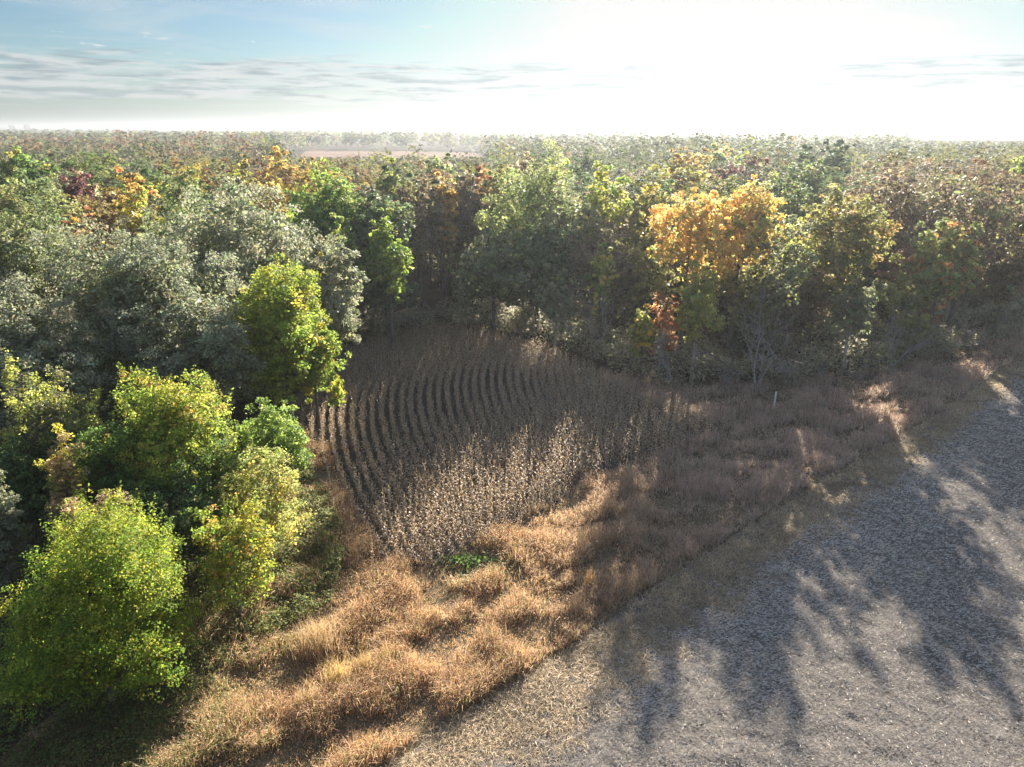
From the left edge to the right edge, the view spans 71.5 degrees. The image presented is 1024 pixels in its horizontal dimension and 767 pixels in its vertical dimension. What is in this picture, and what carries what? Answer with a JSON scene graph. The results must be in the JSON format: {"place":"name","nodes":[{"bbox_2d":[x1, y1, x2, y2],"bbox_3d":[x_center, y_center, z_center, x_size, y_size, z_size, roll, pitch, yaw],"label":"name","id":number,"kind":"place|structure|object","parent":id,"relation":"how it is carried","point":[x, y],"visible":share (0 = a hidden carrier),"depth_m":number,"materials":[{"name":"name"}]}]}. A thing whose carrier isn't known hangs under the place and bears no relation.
{"place":"outdoors","nodes":[
{"label":"outdoors","id":0,"kind":"place"},
{"bbox_2d":[301,150,483,159],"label":"distant field","id":1,"kind":"structure","parent":0,"point":[332,153],"depth_m":881.09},
{"bbox_2d":[286,332,727,567],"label":"corn soil","id":2,"kind":"structure","parent":0,"point":[353,457],"depth_m":70.28,"materials":[{"name":"soil"}]},
{"bbox_2d":[329,212,365,353],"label":"elm tree","id":3,"kind":"object","parent":2,"relation":"on","point":[351,243],"visible":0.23,"depth_m":92.67,"materials":[{"name":"green plant"}]},
{"bbox_2d":[359,207,414,356],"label":"elm tree","id":4,"kind":"object","parent":2,"relation":"on","point":[382,249],"visible":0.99,"depth_m":91.47,"materials":[{"name":"green plant"}]},
{"bbox_2d":[446,225,538,339],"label":"oak tree","id":5,"kind":"object","parent":2,"relation":"on","point":[488,268],"visible":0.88,"depth_m":98.34,"materials":[{"name":"green plant"}]},
{"bbox_2d":[285,319,733,526],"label":"corn crop","id":6,"kind":"object","parent":2,"relation":"on","point":[482,342],"visible":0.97,"depth_m":72.47,"materials":[{"name":"plant"}]},
{"bbox_2d":[0,316,1023,766],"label":"meadow ground","id":7,"kind":"structure","parent":0,"point":[426,720],"depth_m":45.52,"materials":[{"name":"brown plant"}]},
{"bbox_2d":[0,480,208,733],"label":"pear tree","id":8,"kind":"object","parent":7,"relation":"on","point":[121,553],"visible":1,"depth_m":34.18,"materials":[{"name":"green plant"}]},
{"bbox_2d":[0,444,349,766],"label":"bramble undergrowth","id":9,"kind":"object","parent":7,"relation":"on","point":[314,499],"visible":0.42,"depth_m":41.79,"materials":[{"name":"green plant"}]},
{"bbox_2d":[188,489,280,625],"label":"sumac tree","id":10,"kind":"object","parent":7,"relation":"on","point":[230,558],"visible":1,"depth_m":41.62,"materials":[{"name":"green plant"}]},
{"bbox_2d":[211,443,316,571],"bbox_3d":[-16.703,8.668,47.765,6.563,10.443,7.706,0,20,0],"label":"locust tree","id":11,"kind":"object","parent":7,"relation":"on","point":[246,488],"visible":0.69,"depth_m":46.13,"materials":[{"name":"green plant"}]},
{"bbox_2d":[229,397,314,510],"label":"elm tree","id":12,"kind":"object","parent":7,"relation":"on","point":[276,431],"visible":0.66,"depth_m":51.29,"materials":[{"name":"green plant"}]},
{"bbox_2d":[224,252,351,433],"bbox_3d":[-21.756,-2.602,65.920,12.662,19.436,10.878,0,20,0],"label":"elm tree","id":13,"kind":"object","parent":7,"relation":"on","point":[279,317],"visible":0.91,"depth_m":62.94,"materials":[{"name":"green plant"}]},
{"bbox_2d":[281,606,344,667],"bbox_3d":[-11.373,14.535,41.644,3.990,2.534,4.104,0,20,0],"label":"grass clump","id":14,"kind":"object","parent":7,"relation":"on","point":[320,642],"visible":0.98,"depth_m":41.35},
{"bbox_2d":[283,321,345,441],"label":"elm tree","id":15,"kind":"object","parent":7,"relation":"on","point":[321,371],"visible":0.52,"depth_m":67.24,"materials":[{"name":"green plant"}]},
{"bbox_2d":[0,313,1023,766],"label":"dead weeds","id":16,"kind":"object","parent":7,"relation":"on","point":[776,495],"visible":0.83,"depth_m":48.00,"materials":[{"name":"plant"}]},
{"bbox_2d":[4,319,1023,766],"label":"weed seed heads","id":17,"kind":"object","parent":7,"relation":"on","point":[886,421],"visible":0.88,"depth_m":51.61,"materials":[{"name":"plant"}]},
{"bbox_2d":[640,289,679,378],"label":"sumac tree","id":18,"kind":"object","parent":7,"relation":"on","point":[666,311],"visible":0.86,"depth_m":84.18,"materials":[{"name":"orange plant"}]},
{"bbox_2d":[672,264,724,385],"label":"elm tree","id":19,"kind":"object","parent":7,"relation":"on","point":[703,296],"visible":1,"depth_m":81.66,"materials":[{"name":"green plant"}]},
{"bbox_2d":[727,285,818,391],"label":"bare tree","id":20,"kind":"object","parent":7,"relation":"on","point":[755,362],"visible":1,"depth_m":82.12,"materials":[{"name":"grey plant"}]},
{"bbox_2d":[822,276,888,377],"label":"elm tree","id":21,"kind":"object","parent":7,"relation":"on","point":[859,307],"visible":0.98,"depth_m":85.38,"materials":[{"name":"green plant"}]},
{"bbox_2d":[863,271,936,362],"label":"elm tree","id":22,"kind":"object","parent":7,"relation":"on","point":[900,293],"visible":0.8,"depth_m":91.28,"materials":[{"name":"green plant"}]},
{"bbox_2d":[865,279,941,372],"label":"bare tree","id":23,"kind":"object","parent":7,"relation":"on","point":[895,319],"visible":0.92,"depth_m":89.23,"materials":[{"name":"grey plant"}]},
{"bbox_2d":[895,217,987,351],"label":"maple tree","id":24,"kind":"object","parent":7,"relation":"on","point":[945,274],"visible":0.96,"depth_m":91.33,"materials":[{"name":"green plant"}]},
{"bbox_2d":[969,237,1023,342],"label":"oak tree","id":25,"kind":"object","parent":7,"relation":"on","point":[1013,274],"visible":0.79,"depth_m":99.22,"materials":[{"name":"green plant"}]},
{"bbox_2d":[0,130,1023,758],"bbox_3d":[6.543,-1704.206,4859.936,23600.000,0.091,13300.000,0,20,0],"label":"ground","id":26,"kind":"structure","parent":0,"point":[366,332],"depth_m":104.29,"materials":[{"name":"brown soil"}]},
{"bbox_2d":[0,468,34,620],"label":"oak tree","id":27,"kind":"object","parent":26,"relation":"on","point":[17,539],"visible":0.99,"depth_m":42.68,"materials":[{"name":"green plant"}]},
{"bbox_2d":[0,145,59,199],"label":"maple tree","id":28,"kind":"object","parent":26,"relation":"on","point":[29,166],"visible":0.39,"depth_m":143.48,"materials":[{"name":"green plant"}]},
{"bbox_2d":[0,167,93,268],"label":"oak tree","id":29,"kind":"object","parent":26,"relation":"on","point":[38,191],"visible":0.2,"depth_m":92.98,"materials":[{"name":"green plant"}]},
{"bbox_2d":[0,430,97,573],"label":"elm tree","id":30,"kind":"object","parent":26,"relation":"on","point":[26,482],"visible":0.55,"depth_m":45.58,"materials":[{"name":"green plant"}]},
{"bbox_2d":[0,201,105,368],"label":"oak tree","id":31,"kind":"object","parent":26,"relation":"on","point":[14,258],"visible":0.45,"depth_m":67.45,"materials":[{"name":"green plant"}]},
{"bbox_2d":[0,271,115,502],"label":"oak tree","id":32,"kind":"object","parent":26,"relation":"on","point":[42,348],"visible":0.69,"depth_m":53.84,"materials":[{"name":"green plant"}]},
{"bbox_2d":[0,195,115,372],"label":"broadleaf tree","id":33,"kind":"object","parent":26,"relation":"on","point":[32,201],"visible":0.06,"depth_m":80.58,"materials":[{"name":"green plant"}]},
{"bbox_2d":[0,347,124,517],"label":"elm tree","id":34,"kind":"object","parent":26,"relation":"on","point":[38,404],"visible":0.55,"depth_m":47.66,"materials":[{"name":"green plant"}]},
{"bbox_2d":[32,423,99,536],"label":"sumac tree","id":35,"kind":"object","parent":26,"relation":"on","point":[62,483],"visible":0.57,"depth_m":43.32,"materials":[{"name":"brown plant"}]},
{"bbox_2d":[46,172,94,218],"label":"maple tree","id":36,"kind":"object","parent":26,"relation":"on","point":[76,190],"visible":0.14,"depth_m":112.00,"materials":[{"name":"red plant"}]},
{"bbox_2d":[54,155,123,204],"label":"broadleaf tree","id":37,"kind":"object","parent":26,"relation":"on","point":[104,172],"visible":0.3,"depth_m":164.97,"materials":[{"name":"green plant"}]},
{"bbox_2d":[52,151,129,192],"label":"broadleaf tree","id":38,"kind":"object","parent":26,"relation":"on","point":[99,168],"visible":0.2,"depth_m":172.52,"materials":[{"name":"green plant"}]},
{"bbox_2d":[48,488,135,641],"bbox_3d":[-23.924,11.067,41.221,4.432,10.284,4.263,0,20,0],"label":"sumac tree","id":39,"kind":"object","parent":26,"relation":"on","point":[68,504],"visible":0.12,"depth_m":39.83,"materials":[{"name":"orange plant"}]},
{"bbox_2d":[59,205,126,277],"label":"sumac tree","id":40,"kind":"object","parent":26,"relation":"on","point":[93,215],"visible":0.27,"depth_m":90.29,"materials":[{"name":"green plant"}]},
{"bbox_2d":[67,167,129,227],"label":"maple tree","id":41,"kind":"object","parent":26,"relation":"on","point":[111,196],"visible":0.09,"depth_m":115.72,"materials":[{"name":"orange plant"}]},
{"bbox_2d":[51,416,168,532],"bbox_3d":[-26.184,7.743,47.938,6.925,12.019,6.197,8,21,21],"label":"elm tree","id":42,"kind":"object","parent":26,"relation":"on","point":[89,458],"visible":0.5,"depth_m":46.05,"materials":[{"name":"green plant"}]},
{"bbox_2d":[107,176,164,247],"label":"maple tree","id":43,"kind":"object","parent":26,"relation":"on","point":[132,202],"visible":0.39,"depth_m":102.58,"materials":[{"name":"yellow plant"}]},
{"bbox_2d":[99,192,176,261],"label":"broadleaf tree","id":44,"kind":"object","parent":26,"relation":"on","point":[119,221],"visible":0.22,"depth_m":86.57,"materials":[{"name":"green plant"}]},
{"bbox_2d":[27,216,255,440],"bbox_3d":[-33.217,-4.365,66.550,17.249,22.259,15.512,8,21,21],"label":"oak tree","id":45,"kind":"object","parent":26,"relation":"on","point":[146,281],"visible":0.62,"depth_m":62.15,"materials":[{"name":"green plant"}]},
{"bbox_2d":[114,165,173,218],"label":"maple tree","id":46,"kind":"object","parent":26,"relation":"on","point":[131,176],"visible":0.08,"depth_m":122.47,"materials":[{"name":"orange plant"}]},
{"bbox_2d":[99,159,202,198],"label":"broadleaf tree","id":47,"kind":"object","parent":26,"relation":"on","point":[113,184],"visible":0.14,"depth_m":155.05,"materials":[{"name":"green plant"}]},
{"bbox_2d":[86,362,248,553],"bbox_3d":[-23.537,5.322,49.669,9.322,15.430,10.083,0,20,0],"label":"tree","id":48,"kind":"object","parent":26,"relation":"on","point":[194,419],"visible":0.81,"depth_m":47.23,"materials":[{"name":"green plant"}]},
{"bbox_2d":[106,459,231,595],"bbox_3d":[-21.621,9.505,46.229,6.585,9.884,7.627,0,20,0],"label":"elm tree","id":49,"kind":"object","parent":26,"relation":"on","point":[183,522],"visible":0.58,"depth_m":44.39,"materials":[{"name":"green plant"}]},
{"bbox_2d":[0,315,357,765],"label":"thicket undergrowth","id":50,"kind":"object","parent":26,"relation":"on","point":[101,415],"visible":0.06,"depth_m":45.94,"materials":[{"name":"green plant"}]},
{"bbox_2d":[152,165,209,326],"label":"oak tree","id":51,"kind":"object","parent":26,"relation":"on","point":[171,194],"visible":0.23,"depth_m":99.93,"materials":[{"name":"green plant"}]},
{"bbox_2d":[114,276,267,441],"bbox_3d":[-26.841,-0.343,61.499,11.538,18.121,10.676,0,20,0],"label":"oak tree","id":52,"kind":"object","parent":26,"relation":"on","point":[211,344],"visible":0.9,"depth_m":58.83,"materials":[{"name":"green plant"}]},
{"bbox_2d":[176,433,249,522],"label":"elm tree","id":53,"kind":"object","parent":26,"relation":"on","point":[221,459],"visible":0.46,"depth_m":47.51,"materials":[{"name":"green plant"}]},
{"bbox_2d":[129,175,340,389],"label":"oak tree","id":54,"kind":"object","parent":26,"relation":"on","point":[236,239],"visible":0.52,"depth_m":75.88,"materials":[{"name":"green plant"}]},
{"bbox_2d":[255,145,306,196],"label":"elm tree","id":55,"kind":"object","parent":26,"relation":"on","point":[282,169],"visible":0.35,"depth_m":157.20,"materials":[{"name":"yellow plant"}]},
{"bbox_2d":[240,170,368,272],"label":"broadleaf tree","id":56,"kind":"object","parent":26,"relation":"on","point":[291,187],"visible":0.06,"depth_m":118.29,"materials":[{"name":"green plant"}]},
{"bbox_2d":[282,157,374,263],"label":"maple tree","id":57,"kind":"object","parent":26,"relation":"on","point":[318,211],"visible":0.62,"depth_m":97.83,"materials":[{"name":"green plant"}]},
{"bbox_2d":[294,234,369,405],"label":"oak tree","id":58,"kind":"object","parent":26,"relation":"on","point":[340,310],"visible":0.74,"depth_m":74.44,"materials":[{"name":"green plant"}]},
{"bbox_2d":[339,173,389,327],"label":"oak tree","id":59,"kind":"object","parent":26,"relation":"on","point":[365,187],"visible":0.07,"depth_m":103.79,"materials":[{"name":"green plant"}]},
{"bbox_2d":[349,190,416,338],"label":"oak tree","id":60,"kind":"object","parent":26,"relation":"on","point":[366,226],"visible":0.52,"depth_m":98.81,"materials":[{"name":"green plant"}]},
{"bbox_2d":[353,258,423,345],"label":"oak tree","id":61,"kind":"object","parent":26,"relation":"on","point":[377,296],"visible":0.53,"depth_m":97.53,"materials":[{"name":"green plant"}]},
{"bbox_2d":[375,156,418,298],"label":"oak tree","id":62,"kind":"object","parent":26,"relation":"on","point":[388,183],"visible":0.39,"depth_m":122.15,"materials":[{"name":"green plant"}]},
{"bbox_2d":[393,173,450,307],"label":"oak tree","id":63,"kind":"object","parent":26,"relation":"on","point":[428,238],"visible":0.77,"depth_m":112.73,"materials":[{"name":"green plant"}]},
{"bbox_2d":[427,172,459,312],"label":"maple tree","id":64,"kind":"object","parent":26,"relation":"on","point":[451,212],"visible":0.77,"depth_m":115.56,"materials":[{"name":"green plant"}]},
{"bbox_2d":[427,194,465,305],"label":"oak tree","id":65,"kind":"object","parent":26,"relation":"on","point":[458,241],"visible":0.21,"depth_m":120.92,"materials":[{"name":"green plant"}]},
{"bbox_2d":[449,163,488,306],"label":"oak tree","id":66,"kind":"object","parent":26,"relation":"on","point":[474,205],"visible":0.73,"depth_m":117.99,"materials":[{"name":"green plant"}]},
{"bbox_2d":[476,164,522,302],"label":"elm tree","id":67,"kind":"object","parent":26,"relation":"on","point":[491,184],"visible":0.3,"depth_m":120.02,"materials":[{"name":"green plant"}]},
{"bbox_2d":[0,128,1023,189],"bbox_3d":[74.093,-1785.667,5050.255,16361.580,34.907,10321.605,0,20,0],"label":"distant woods","id":68,"kind":"object","parent":26,"relation":"on","point":[631,147],"visible":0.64,"depth_m":419.81,"materials":[{"name":"plant"}]},
{"bbox_2d":[473,139,593,316],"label":"locust tree","id":69,"kind":"object","parent":26,"relation":"on","point":[529,197],"visible":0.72,"depth_m":103.80,"materials":[{"name":"green plant"}]},
{"bbox_2d":[486,212,585,339],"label":"oak tree","id":70,"kind":"object","parent":26,"relation":"on","point":[551,268],"visible":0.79,"depth_m":99.05,"materials":[{"name":"green plant"}]},
{"bbox_2d":[532,281,588,354],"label":"elm tree","id":71,"kind":"object","parent":26,"relation":"on","point":[551,301],"visible":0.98,"depth_m":94.85,"materials":[{"name":"green plant"}]},
{"bbox_2d":[527,175,611,331],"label":"locust tree","id":72,"kind":"object","parent":26,"relation":"on","point":[559,222],"visible":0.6,"depth_m":102.54,"materials":[{"name":"green plant"}]},
{"bbox_2d":[538,147,609,192],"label":"broadleaf tree","id":73,"kind":"object","parent":26,"relation":"on","point":[586,163],"visible":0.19,"depth_m":180.37,"materials":[{"name":"green plant"}]},
{"bbox_2d":[583,242,619,349],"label":"elm tree","id":74,"kind":"object","parent":26,"relation":"on","point":[605,281],"visible":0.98,"depth_m":96.72,"materials":[{"name":"green plant"}]},
{"bbox_2d":[575,160,637,317],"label":"maple tree","id":75,"kind":"object","parent":26,"relation":"on","point":[598,201],"visible":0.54,"depth_m":109.80,"materials":[{"name":"green plant"}]},
{"bbox_2d":[564,217,650,339],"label":"elm tree","id":76,"kind":"object","parent":26,"relation":"on","point":[619,260],"visible":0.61,"depth_m":99.33,"materials":[{"name":"green plant"}]},
{"bbox_2d":[626,303,657,383],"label":"elm tree","id":77,"kind":"object","parent":26,"relation":"on","point":[644,337],"visible":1,"depth_m":83.62,"materials":[{"name":"green plant"}]},
{"bbox_2d":[615,181,676,325],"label":"maple tree","id":78,"kind":"object","parent":26,"relation":"on","point":[640,234],"visible":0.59,"depth_m":106.84,"materials":[{"name":"green plant"}]},
{"bbox_2d":[613,241,683,313],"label":"elm tree","id":79,"kind":"object","parent":26,"relation":"on","point":[645,284],"visible":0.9,"depth_m":96.30,"materials":[{"name":"green plant"}]},
{"bbox_2d":[629,164,707,246],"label":"broadleaf tree","id":80,"kind":"object","parent":26,"relation":"on","point":[666,174],"visible":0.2,"depth_m":144.22,"materials":[{"name":"yellow plant"}]},
{"bbox_2d":[354,233,1004,351],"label":"wood understorey","id":81,"kind":"object","parent":26,"relation":"on","point":[626,306],"visible":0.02,"depth_m":116.00,"materials":[{"name":"green plant"}]},
{"bbox_2d":[661,147,711,247],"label":"oak tree","id":82,"kind":"object","parent":26,"relation":"on","point":[679,161],"visible":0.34,"depth_m":157.00,"materials":[{"name":"yellow plant"}]},
{"bbox_2d":[359,280,1023,392],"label":"wood edge brush","id":83,"kind":"object","parent":26,"relation":"on","point":[989,309],"visible":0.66,"depth_m":96.80,"materials":[{"name":"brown plant"}]},
{"bbox_2d":[645,186,740,367],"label":"maple tree","id":84,"kind":"object","parent":26,"relation":"on","point":[696,212],"visible":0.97,"depth_m":86.09,"materials":[{"name":"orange plant"}]},
{"bbox_2d":[666,175,796,304],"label":"broadleaf tree","id":85,"kind":"object","parent":26,"relation":"on","point":[715,181],"visible":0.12,"depth_m":111.60,"materials":[{"name":"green plant"}]},
{"bbox_2d":[707,154,770,206],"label":"oak tree","id":86,"kind":"object","parent":26,"relation":"on","point":[754,161],"visible":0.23,"depth_m":143.13,"materials":[{"name":"brown plant"}]},
{"bbox_2d":[703,171,787,362],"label":"maple tree","id":87,"kind":"object","parent":26,"relation":"on","point":[748,216],"visible":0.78,"depth_m":87.50,"materials":[{"name":"yellow plant"}]},
{"bbox_2d":[713,257,797,358],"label":"elm tree","id":88,"kind":"object","parent":26,"relation":"on","point":[747,280],"visible":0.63,"depth_m":92.13,"materials":[{"name":"green plant"}]},
{"bbox_2d":[700,165,829,265],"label":"broadleaf tree","id":89,"kind":"object","parent":26,"relation":"on","point":[774,191],"visible":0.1,"depth_m":126.34,"materials":[{"name":"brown plant"}]},
{"bbox_2d":[734,236,817,348],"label":"broadleaf tree","id":90,"kind":"object","parent":26,"relation":"on","point":[781,308],"visible":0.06,"depth_m":96.81,"materials":[{"name":"green plant"}]},
{"bbox_2d":[742,214,818,372],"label":"elm tree","id":91,"kind":"object","parent":26,"relation":"on","point":[782,276],"visible":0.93,"depth_m":86.08,"materials":[{"name":"green plant"}]},
{"bbox_2d":[764,179,818,307],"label":"oak tree","id":92,"kind":"object","parent":26,"relation":"on","point":[798,196],"visible":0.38,"depth_m":112.03,"materials":[{"name":"green plant"}]},
{"bbox_2d":[777,265,841,358],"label":"elm tree","id":93,"kind":"object","parent":26,"relation":"on","point":[806,295],"visible":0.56,"depth_m":93.27,"materials":[{"name":"green plant"}]},
{"bbox_2d":[784,152,844,235],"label":"oak tree","id":94,"kind":"object","parent":26,"relation":"on","point":[816,171],"visible":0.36,"depth_m":138.15,"materials":[{"name":"green plant"}]},
{"bbox_2d":[813,139,857,182],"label":"oak tree","id":95,"kind":"object","parent":26,"relation":"on","point":[834,159],"visible":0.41,"depth_m":184.40,"materials":[{"name":"green plant"}]},
{"bbox_2d":[789,183,904,365],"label":"maple tree","id":96,"kind":"object","parent":26,"relation":"on","point":[841,251],"visible":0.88,"depth_m":87.60,"materials":[{"name":"green plant"}]},
{"bbox_2d":[843,151,934,320],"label":"oak tree","id":97,"kind":"object","parent":26,"relation":"on","point":[895,215],"visible":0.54,"depth_m":107.69,"materials":[{"name":"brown plant"}]},
{"bbox_2d":[875,233,964,344],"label":"broadleaf tree","id":98,"kind":"object","parent":26,"relation":"on","point":[904,252],"visible":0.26,"depth_m":98.94,"materials":[{"name":"green plant"}]},
{"bbox_2d":[898,161,1022,270],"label":"broadleaf tree","id":99,"kind":"object","parent":26,"relation":"on","point":[924,170],"visible":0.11,"depth_m":123.49,"materials":[{"name":"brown plant"}]},
{"bbox_2d":[900,147,1023,332],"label":"oak tree","id":100,"kind":"object","parent":26,"relation":"on","point":[989,214],"visible":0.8,"depth_m":99.17,"materials":[{"name":"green plant"}]},
{"bbox_2d":[946,158,1023,249],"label":"broadleaf tree","id":101,"kind":"object","parent":26,"relation":"on","point":[981,161],"visible":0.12,"depth_m":129.74,"materials":[{"name":"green plant"}]},
{"bbox_2d":[0,0,1023,133],"label":"sky","id":102,"kind":"structure","parent":0,"point":[884,66],"materials":[{"name":"white"}]},
{"bbox_2d":[384,354,1023,766],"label":"harvested field","id":103,"kind":"structure","parent":0,"point":[879,661],"depth_m":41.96,"materials":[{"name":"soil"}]},
{"bbox_2d":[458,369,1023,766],"bbox_3d":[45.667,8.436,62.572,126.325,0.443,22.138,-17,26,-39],"label":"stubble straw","id":104,"kind":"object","parent":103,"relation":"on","point":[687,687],"visible":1,"depth_m":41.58,"materials":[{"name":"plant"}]},
{"bbox_2d":[387,355,1023,766],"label":"cut grass strip","id":105,"kind":"object","parent":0,"point":[637,609],"visible":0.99,"depth_m":45.05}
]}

